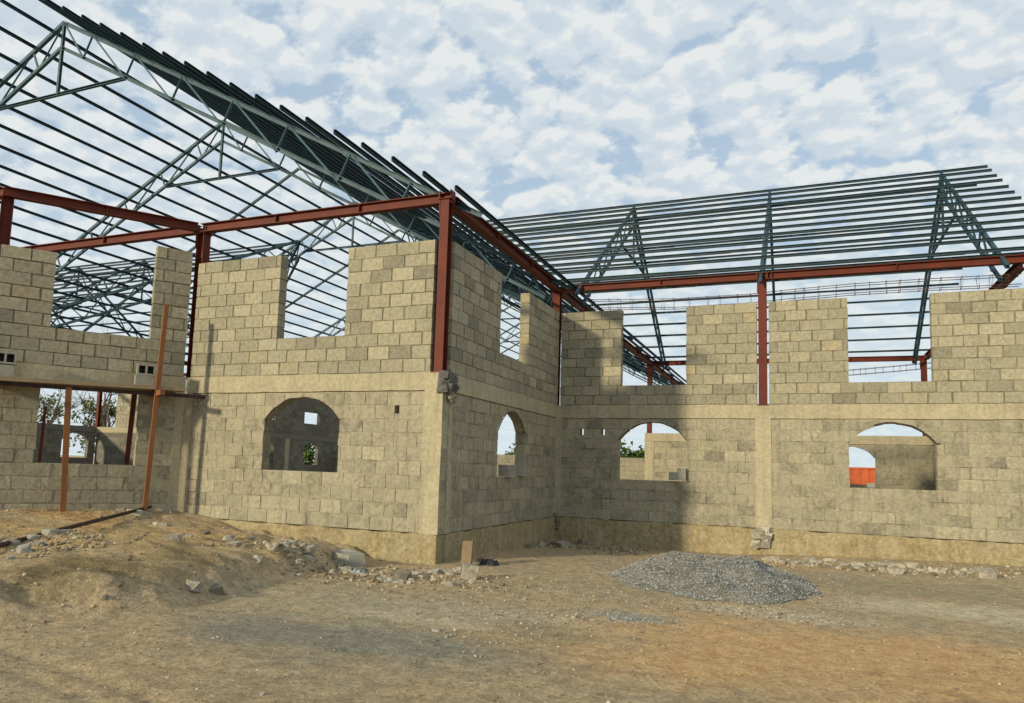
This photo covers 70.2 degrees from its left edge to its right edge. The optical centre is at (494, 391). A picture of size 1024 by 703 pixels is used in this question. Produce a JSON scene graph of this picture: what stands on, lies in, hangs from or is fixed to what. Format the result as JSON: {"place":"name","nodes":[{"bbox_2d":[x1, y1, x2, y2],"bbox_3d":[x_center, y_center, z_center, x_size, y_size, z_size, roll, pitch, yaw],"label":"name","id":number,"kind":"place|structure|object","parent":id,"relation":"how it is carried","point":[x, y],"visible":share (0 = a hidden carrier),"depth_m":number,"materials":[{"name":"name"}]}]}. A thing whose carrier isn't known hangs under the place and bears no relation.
{"place":"outdoors","nodes":[
{"label":"outdoors","id":0,"kind":"place"},
{"bbox_2d":[0,364,13,376],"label":"hollow block","id":1,"kind":"object","parent":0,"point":[7,370],"depth_m":13.33,"materials":[{"name":"grey concrete"}]},
{"bbox_2d":[0,351,16,365],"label":"hollow block","id":2,"kind":"object","parent":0,"point":[8,358],"depth_m":13.42,"materials":[{"name":"grey concrete"}]},
{"bbox_2d":[136,363,155,375],"bbox_3d":[-7.011,-0.430,14.652,0.343,0.225,0.220,5,-7,-31],"label":"hollow block","id":3,"kind":"object","parent":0,"point":[146,369],"depth_m":14.63,"materials":[{"name":"grey concrete"}]},
{"bbox_2d":[0,455,1023,702],"bbox_3d":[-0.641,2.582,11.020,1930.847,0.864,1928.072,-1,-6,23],"label":"ground","id":4,"kind":"structure","parent":0,"point":[238,675],"depth_m":7.08,"materials":[{"name":"soil"}]},
{"bbox_2d":[38,406,46,462],"bbox_3d":[-15.970,2.016,25.616,0.162,3.001,0.154,-1,-6,23],"label":"red steel prop","id":5,"kind":"object","parent":4,"relation":"on","point":[42,434],"visible":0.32,"depth_m":25.63,"materials":[{"name":"red metal"}]},
{"bbox_2d":[37,393,64,423],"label":"leafy tree","id":6,"kind":"object","parent":4,"relation":"on","point":[53,404],"visible":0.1,"depth_m":57.93,"materials":[{"name":"green plant"}]},
{"bbox_2d":[36,388,96,423],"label":"bare tree","id":7,"kind":"object","parent":4,"relation":"on","point":[53,418],"visible":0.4,"depth_m":54.19,"materials":[{"name":"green plant"}]},
{"bbox_2d":[69,395,116,454],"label":"leafy tree","id":8,"kind":"object","parent":4,"relation":"on","point":[110,410],"visible":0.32,"depth_m":59.46,"materials":[{"name":"green plant"}]},
{"bbox_2d":[63,317,140,433],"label":"bare tree","id":9,"kind":"object","parent":4,"relation":"on","point":[103,420],"visible":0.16,"depth_m":56.36,"materials":[{"name":"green plant"}]},
{"bbox_2d":[124,394,136,464],"bbox_3d":[-7.633,1.276,15.112,0.213,2.523,0.203,-1,-6,23],"label":"red steel prop","id":10,"kind":"object","parent":4,"relation":"on","point":[130,430],"visible":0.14,"depth_m":15.14,"materials":[{"name":"red metal"}]},
{"bbox_2d":[0,508,370,623],"bbox_3d":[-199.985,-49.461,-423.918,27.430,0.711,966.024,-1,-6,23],"label":"dirt mound","id":11,"kind":"object","parent":4,"relation":"on","point":[43,600],"visible":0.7,"depth_m":9.27,"materials":[{"name":"soil"}]},
{"bbox_2d":[6,554,14,559],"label":"rubble stone","id":12,"kind":"object","parent":11,"relation":"on","point":[10,557],"visible":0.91,"depth_m":8.54,"materials":[{"name":"grey stone"}]},
{"bbox_2d":[6,538,20,545],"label":"rubble stone","id":13,"kind":"object","parent":11,"relation":"on","point":[14,542],"visible":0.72,"depth_m":9.39,"materials":[{"name":"grey stone"}]},
{"bbox_2d":[16,543,30,553],"bbox_3d":[-5.749,1.936,8.887,0.157,0.160,0.214,5,-7,-29],"label":"rubble stone","id":14,"kind":"object","parent":11,"relation":"on","point":[23,548],"visible":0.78,"depth_m":8.85,"materials":[{"name":"grey stone"}]},
{"bbox_2d":[27,534,36,540],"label":"rubble stone","id":15,"kind":"object","parent":11,"relation":"on","point":[30,537],"visible":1,"depth_m":9.75,"materials":[{"name":"grey stone"}]},
{"bbox_2d":[31,540,45,546],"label":"rubble stone","id":16,"kind":"object","parent":11,"relation":"on","point":[38,543],"visible":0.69,"depth_m":9.29,"materials":[{"name":"beige stone"}]},
{"bbox_2d":[41,528,59,534],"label":"rubble stone","id":17,"kind":"object","parent":11,"relation":"on","point":[50,531],"visible":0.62,"depth_m":10.14,"materials":[{"name":"grey stone"}]},
{"bbox_2d":[60,387,71,511],"bbox_3d":[-8.018,1.192,13.612,0.200,2.554,0.125,6,-7,-33],"label":"timber pole","id":18,"kind":"object","parent":11,"relation":"on","point":[65,450],"visible":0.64,"depth_m":13.57,"materials":[{"name":"brown wood"}]},
{"bbox_2d":[0,381,205,398],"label":"scaffold bearer","id":19,"kind":"object","parent":18,"relation":"on","point":[18,384],"visible":1,"depth_m":14.01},
{"bbox_2d":[0,376,185,391],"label":"scaffold plank","id":20,"kind":"object","parent":19,"relation":"on","point":[82,383],"visible":1,"depth_m":13.83,"materials":[{"name":"brown wood"}]},
{"bbox_2d":[59,529,72,532],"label":"rubble stone","id":21,"kind":"object","parent":11,"relation":"on","point":[66,530],"visible":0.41,"depth_m":10.66,"materials":[{"name":"grey stone"}]},
{"bbox_2d":[0,505,151,547],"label":"steel pipe","id":22,"kind":"object","parent":11,"relation":"on","point":[24,538],"visible":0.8,"depth_m":11.68,"materials":[{"name":"brown metal"}]},
{"bbox_2d":[101,594,107,599],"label":"rubble stone","id":23,"kind":"object","parent":11,"relation":"on","point":[104,597],"visible":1,"depth_m":7.79,"materials":[{"name":"beige stone"}]},
{"bbox_2d":[126,509,150,514],"bbox_3d":[-6.816,2.332,13.898,0.405,0.190,0.402,7,-8,-42],"label":"rubble stone","id":24,"kind":"object","parent":11,"relation":"on","point":[140,512],"visible":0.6,"depth_m":13.79,"materials":[{"name":"stone"}]},
{"bbox_2d":[142,305,168,510],"bbox_3d":[-6.725,0.394,14.435,0.184,4.293,0.145,6,-7,-33],"label":"timber pole","id":25,"kind":"object","parent":11,"relation":"on","point":[155,410],"visible":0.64,"depth_m":14.40,"materials":[{"name":"brown wood"}]},
{"bbox_2d":[149,389,164,397],"bbox_3d":[-6.730,0.042,14.533,0.090,0.100,0.922,6,-7,-37],"label":"scaffold bearer","id":26,"kind":"object","parent":25,"relation":"attached to","point":[160,392],"visible":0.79,"depth_m":14.25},
{"bbox_2d":[152,522,170,526],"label":"rubble stone","id":27,"kind":"object","parent":11,"relation":"on","point":[163,524],"visible":0.85,"depth_m":12.83,"materials":[{"name":"stone"}]},
{"bbox_2d":[156,508,170,511],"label":"rubble stone","id":28,"kind":"object","parent":11,"relation":"on","point":[162,510],"visible":0.55,"depth_m":14.80,"materials":[{"name":"stone"}]},
{"bbox_2d":[163,533,181,542],"bbox_3d":[-4.616,2.119,10.459,0.235,0.157,0.195,3,-6,-8],"label":"rubble stone","id":29,"kind":"object","parent":11,"relation":"on","point":[174,537],"visible":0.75,"depth_m":10.40,"materials":[{"name":"stone"}]},
{"bbox_2d":[185,580,204,592],"bbox_3d":[-3.600,2.349,8.755,0.196,0.196,0.218,2,-6,1],"label":"rubble stone","id":30,"kind":"object","parent":11,"relation":"on","point":[193,586],"visible":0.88,"depth_m":8.66,"materials":[{"name":"stone"}]},
{"bbox_2d":[200,530,210,534],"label":"rubble stone","id":31,"kind":"object","parent":11,"relation":"on","point":[205,532],"visible":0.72,"depth_m":12.41,"materials":[{"name":"beige stone"}]},
{"bbox_2d":[209,582,224,594],"bbox_3d":[-3.421,2.457,9.015,0.185,0.163,0.247,3,-6,-14],"label":"rubble stone","id":32,"kind":"object","parent":11,"relation":"on","point":[216,588],"visible":0.88,"depth_m":8.94,"materials":[{"name":"grey stone"}]},
{"bbox_2d":[223,534,234,539],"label":"rubble stone","id":33,"kind":"object","parent":11,"relation":"on","point":[228,537],"visible":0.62,"depth_m":11.95,"materials":[{"name":"stone"}]},
{"bbox_2d":[228,541,241,544],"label":"rubble stone","id":34,"kind":"object","parent":11,"relation":"on","point":[234,542],"visible":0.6,"depth_m":11.22,"materials":[{"name":"stone"}]},
{"bbox_2d":[245,535,254,540],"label":"rubble stone","id":35,"kind":"object","parent":11,"relation":"on","point":[252,538],"visible":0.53,"depth_m":12.19,"materials":[{"name":"beige stone"}]},
{"bbox_2d":[253,555,265,561],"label":"rubble stone","id":36,"kind":"object","parent":11,"relation":"on","point":[259,558],"visible":0.88,"depth_m":10.46,"materials":[{"name":"stone"}]},
{"bbox_2d":[267,544,277,550],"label":"rubble stone","id":37,"kind":"object","parent":11,"relation":"on","point":[272,547],"visible":0.97,"depth_m":10.94,"materials":[{"name":"stone"}]},
{"bbox_2d":[288,540,297,544],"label":"rubble stone","id":38,"kind":"object","parent":11,"relation":"on","point":[293,542],"visible":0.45,"depth_m":11.88,"materials":[{"name":"stone"}]},
{"bbox_2d":[295,559,302,564],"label":"rubble stone","id":39,"kind":"object","parent":11,"relation":"on","point":[299,561],"visible":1,"depth_m":11.01,"materials":[{"name":"stone"}]},
{"bbox_2d":[299,555,313,559],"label":"rubble stone","id":40,"kind":"object","parent":11,"relation":"on","point":[309,557],"visible":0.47,"depth_m":11.43,"materials":[{"name":"stone"}]},
{"bbox_2d":[302,550,312,555],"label":"rubble stone","id":41,"kind":"object","parent":11,"relation":"on","point":[309,552],"visible":0.66,"depth_m":11.64,"materials":[{"name":"grey stone"}]},
{"bbox_2d":[306,544,314,549],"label":"rubble stone","id":42,"kind":"object","parent":11,"relation":"on","point":[311,547],"visible":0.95,"depth_m":11.77,"materials":[{"name":"stone"}]},
{"bbox_2d":[332,549,365,566],"bbox_3d":[-2.440,2.799,12.180,0.496,0.294,0.492,4,-6,-21],"label":"block slab","id":43,"kind":"object","parent":11,"relation":"on","point":[348,557],"depth_m":12.00,"materials":[{"name":"grey concrete"}]},
{"bbox_2d":[270,443,314,464],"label":"green tree","id":44,"kind":"object","parent":4,"relation":"on","point":[309,452],"visible":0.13,"depth_m":77.49,"materials":[{"name":"green plant"}]},
{"bbox_2d":[320,566,330,572],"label":"rubble stone","id":45,"kind":"object","parent":4,"relation":"on","point":[324,568],"visible":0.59,"depth_m":11.27,"materials":[{"name":"grey stone"}]},
{"bbox_2d":[338,566,350,569],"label":"rubble stone","id":46,"kind":"object","parent":4,"relation":"on","point":[344,568],"visible":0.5,"depth_m":11.46,"materials":[{"name":"stone"}]},
{"bbox_2d":[350,568,366,573],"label":"stone","id":47,"kind":"object","parent":4,"relation":"on","point":[360,571],"visible":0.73,"depth_m":11.28,"materials":[{"name":"white stone"}]},
{"bbox_2d":[376,576,386,580],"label":"rubble stone","id":48,"kind":"object","parent":4,"relation":"on","point":[381,578],"visible":0.75,"depth_m":10.66,"materials":[{"name":"stone"}]},
{"bbox_2d":[386,577,395,581],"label":"rubble stone","id":49,"kind":"object","parent":4,"relation":"on","point":[389,579],"visible":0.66,"depth_m":10.60,"materials":[{"name":"stone"}]},
{"bbox_2d":[393,579,405,583],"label":"rubble stone","id":50,"kind":"object","parent":4,"relation":"on","point":[401,581],"visible":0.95,"depth_m":10.47,"materials":[{"name":"stone"}]},
{"bbox_2d":[394,569,411,579],"bbox_3d":[-1.381,2.795,10.930,0.279,0.206,0.207,-4,-8,42],"label":"rubble stone","id":51,"kind":"object","parent":4,"relation":"on","point":[402,574],"visible":0.59,"depth_m":10.89,"materials":[{"name":"beige stone"}]},
{"bbox_2d":[411,571,423,574],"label":"rubble stone","id":52,"kind":"object","parent":4,"relation":"on","point":[418,572],"visible":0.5,"depth_m":11.30,"materials":[{"name":"stone"}]},
{"bbox_2d":[428,568,439,573],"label":"rubble stone","id":53,"kind":"object","parent":4,"relation":"on","point":[434,571],"visible":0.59,"depth_m":11.52,"materials":[{"name":"stone"}]},
{"bbox_2d":[445,569,453,574],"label":"rubble stone","id":54,"kind":"object","parent":4,"relation":"on","point":[449,572],"visible":0.66,"depth_m":11.44,"materials":[{"name":"stone"}]},
{"bbox_2d":[443,581,456,586],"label":"rubble stone","id":55,"kind":"object","parent":4,"relation":"on","point":[450,583],"visible":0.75,"depth_m":10.29,"materials":[{"name":"stone"}]},
{"bbox_2d":[453,567,461,571],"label":"rubble stone","id":56,"kind":"object","parent":4,"relation":"on","point":[457,569],"visible":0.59,"depth_m":11.84,"materials":[{"name":"stone"}]},
{"bbox_2d":[461,540,473,565],"bbox_3d":[-0.460,2.809,12.545,0.213,0.485,0.128,0,-6,16],"label":"upright block","id":57,"kind":"object","parent":4,"relation":"on","point":[467,552],"depth_m":12.49,"materials":[{"name":"beige concrete"}]},
{"bbox_2d":[461,562,478,580],"bbox_3d":[-0.377,2.769,11.102,0.264,0.302,0.161,2,-6,-5],"label":"block chunk","id":58,"kind":"object","parent":4,"relation":"on","point":[469,572],"visible":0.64,"depth_m":11.03,"materials":[{"name":"concrete"}]},
{"bbox_2d":[478,558,498,565],"bbox_3d":[-0.099,2.986,12.755,0.363,0.121,0.238,-1,-6,23],"label":"plastic scrap","id":59,"kind":"object","parent":4,"relation":"on","point":[489,562],"visible":0.99,"depth_m":12.69,"materials":[{"name":"black plastic"}]},
{"bbox_2d":[504,443,515,454],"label":"green tree","id":60,"kind":"object","parent":4,"relation":"on","point":[510,453],"visible":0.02,"depth_m":89.31,"materials":[{"name":"green plant"}]},
{"bbox_2d":[0,0,1023,566],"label":"unfinished building","id":61,"kind":"structure","parent":4,"relation":"on","point":[412,386],"depth_m":16.17,"materials":[{"name":"concrete"}]},
{"bbox_2d":[498,465,516,475],"bbox_3d":[0.289,1.712,15.787,0.240,0.240,0.423,-1,-7,27],"label":"loose block","id":62,"kind":"object","parent":61,"relation":"on","point":[507,470],"depth_m":15.63,"materials":[{"name":"grey concrete"}]},
{"bbox_2d":[515,463,526,475],"bbox_3d":[0.609,1.772,16.551,0.200,0.300,0.262,0,-6,21],"label":"loose block","id":63,"kind":"object","parent":61,"relation":"on","point":[521,469],"depth_m":16.43,"materials":[{"name":"grey concrete"}]},
{"bbox_2d":[669,472,676,479],"bbox_3d":[4.355,2.064,17.747,0.194,0.200,0.200,0,-6,17],"label":"loose block","id":64,"kind":"object","parent":61,"relation":"on","point":[672,475],"depth_m":17.65,"materials":[{"name":"grey concrete"}]},
{"bbox_2d":[677,468,686,480],"bbox_3d":[4.568,2.014,17.685,0.204,0.300,0.200,-1,-7,26],"label":"loose block","id":65,"kind":"object","parent":61,"relation":"on","point":[681,474],"depth_m":17.60,"materials":[{"name":"beige concrete"}]},
{"bbox_2d":[867,483,874,487],"bbox_3d":[8.379,2.086,16.195,0.142,0.100,0.100,1,-6,6],"label":"loose block","id":66,"kind":"object","parent":61,"relation":"on","point":[870,485],"depth_m":16.15,"materials":[{"name":"beige concrete"}]},
{"bbox_2d":[0,508,1023,702],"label":"loose pebbles","id":67,"kind":"object","parent":4,"relation":"on","point":[389,570],"visible":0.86,"depth_m":9.46,"materials":[{"name":"grey gravel"}]},
{"bbox_2d":[538,541,545,546],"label":"rubble stone","id":68,"kind":"object","parent":4,"relation":"on","point":[541,544],"visible":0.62,"depth_m":17.32,"materials":[{"name":"stone"}]},
{"bbox_2d":[555,541,571,547],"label":"rubble stone","id":69,"kind":"object","parent":4,"relation":"on","point":[565,544],"visible":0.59,"depth_m":17.33,"materials":[{"name":"stone"}]},
{"bbox_2d":[578,540,585,544],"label":"rubble stone","id":70,"kind":"object","parent":4,"relation":"on","point":[582,542],"visible":0.56,"depth_m":18.26,"materials":[{"name":"stone"}]},
{"bbox_2d":[620,440,644,475],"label":"green tree","id":71,"kind":"object","parent":4,"relation":"on","point":[640,453],"visible":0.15,"depth_m":72.32,"materials":[{"name":"green plant"}]},
{"bbox_2d":[513,604,757,635],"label":"spilled gravel","id":72,"kind":"structure","parent":4,"relation":"on","point":[626,617],"depth_m":8.50,"materials":[{"name":"grey gravel"}]},
{"bbox_2d":[540,551,876,625],"bbox_3d":[3.421,2.863,11.585,4.600,0.554,5.400,-1,-6,23],"label":"gravel pile","id":73,"kind":"object","parent":4,"relation":"on","point":[744,580],"visible":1,"depth_m":10.70,"materials":[{"name":"gravel"}]},
{"bbox_2d":[764,556,780,561],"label":"rubble stone","id":74,"kind":"object","parent":4,"relation":"on","point":[770,558],"visible":0.5,"depth_m":15.07,"materials":[{"name":"stone"}]},
{"bbox_2d":[790,560,804,563],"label":"rubble stone","id":75,"kind":"object","parent":4,"relation":"on","point":[799,561],"visible":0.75,"depth_m":14.92,"materials":[{"name":"stone"}]},
{"bbox_2d":[804,557,815,562],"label":"rubble stone","id":76,"kind":"object","parent":4,"relation":"on","point":[807,560],"visible":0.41,"depth_m":15.09,"materials":[{"name":"stone"}]},
{"bbox_2d":[809,559,823,563],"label":"rubble stone","id":77,"kind":"object","parent":4,"relation":"on","point":[818,561],"visible":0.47,"depth_m":14.75,"materials":[{"name":"stone"}]},
{"bbox_2d":[823,558,839,561],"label":"rubble stone","id":78,"kind":"object","parent":4,"relation":"on","point":[829,559],"visible":0.7,"depth_m":15.34,"materials":[{"name":"stone"}]},
{"bbox_2d":[853,565,863,569],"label":"rubble stone","id":79,"kind":"object","parent":4,"relation":"on","point":[856,566],"visible":0.6,"depth_m":13.87,"materials":[{"name":"stone"}]},
{"bbox_2d":[851,562,866,566],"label":"rubble stone","id":80,"kind":"object","parent":4,"relation":"on","point":[858,563],"visible":0.44,"depth_m":14.15,"materials":[{"name":"stone"}]},
{"bbox_2d":[849,467,875,484],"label":"shipping container","id":81,"kind":"object","parent":4,"relation":"on","point":[862,475],"visible":0.06,"depth_m":53.33,"materials":[{"name":"orange metal"}]},
{"bbox_2d":[868,563,877,567],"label":"rubble stone","id":82,"kind":"object","parent":4,"relation":"on","point":[873,564],"visible":0.53,"depth_m":14.23,"materials":[{"name":"stone"}]},
{"bbox_2d":[877,567,886,572],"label":"rubble stone","id":83,"kind":"object","parent":4,"relation":"on","point":[882,569],"visible":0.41,"depth_m":13.61,"materials":[{"name":"stone"}]},
{"bbox_2d":[886,567,906,574],"bbox_3d":[7.386,3.324,13.403,0.312,0.177,0.213,1,-6,7],"label":"rubble stone","id":84,"kind":"object","parent":4,"relation":"on","point":[895,570],"visible":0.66,"depth_m":13.32,"materials":[{"name":"stone"}]},
{"bbox_2d":[896,563,906,566],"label":"rubble stone","id":85,"kind":"object","parent":4,"relation":"on","point":[900,564],"visible":0.56,"depth_m":14.31,"materials":[{"name":"stone"}]},
{"bbox_2d":[904,562,919,567],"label":"rubble stone","id":86,"kind":"object","parent":4,"relation":"on","point":[915,565],"visible":0.59,"depth_m":14.18,"materials":[{"name":"stone"}]},
{"bbox_2d":[928,569,940,572],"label":"rubble stone","id":87,"kind":"object","parent":4,"relation":"on","point":[933,570],"visible":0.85,"depth_m":13.64,"materials":[{"name":"stone"}]},
{"bbox_2d":[953,570,964,574],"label":"rubble stone","id":88,"kind":"object","parent":4,"relation":"on","point":[958,572],"visible":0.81,"depth_m":13.34,"materials":[{"name":"stone"}]},
{"bbox_2d":[975,567,996,578],"bbox_3d":[8.811,3.310,13.055,0.299,0.271,0.382,-1,-6,23],"label":"rubble stone","id":89,"kind":"object","parent":4,"relation":"on","point":[986,573],"visible":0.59,"depth_m":12.97,"materials":[{"name":"stone"}]},
{"bbox_2d":[0,0,1023,467],"label":"sky","id":90,"kind":"structure","parent":0,"point":[527,107],"materials":[{"name":"white"}]},
{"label":"scaffold bearer","id":91,"kind":"object","parent":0,"visible":0},
{"bbox_2d":[68,385,172,392],"bbox_3d":[-8.084,-0.140,14.076,3.450,0.080,0.240,6,-7,-33],"label":"scaffold plank","id":92,"kind":"object","parent":91,"relation":"on","point":[131,389],"visible":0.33,"depth_m":14.62,"materials":[{"name":"brown wood"}]},
{"bbox_2d":[134,375,154,384],"bbox_3d":[-7.035,-0.204,14.617,0.344,0.225,0.220,6,-7,-33],"label":"hollow block","id":93,"kind":"object","parent":92,"relation":"on","point":[143,380],"depth_m":14.52,"materials":[{"name":"grey concrete"}]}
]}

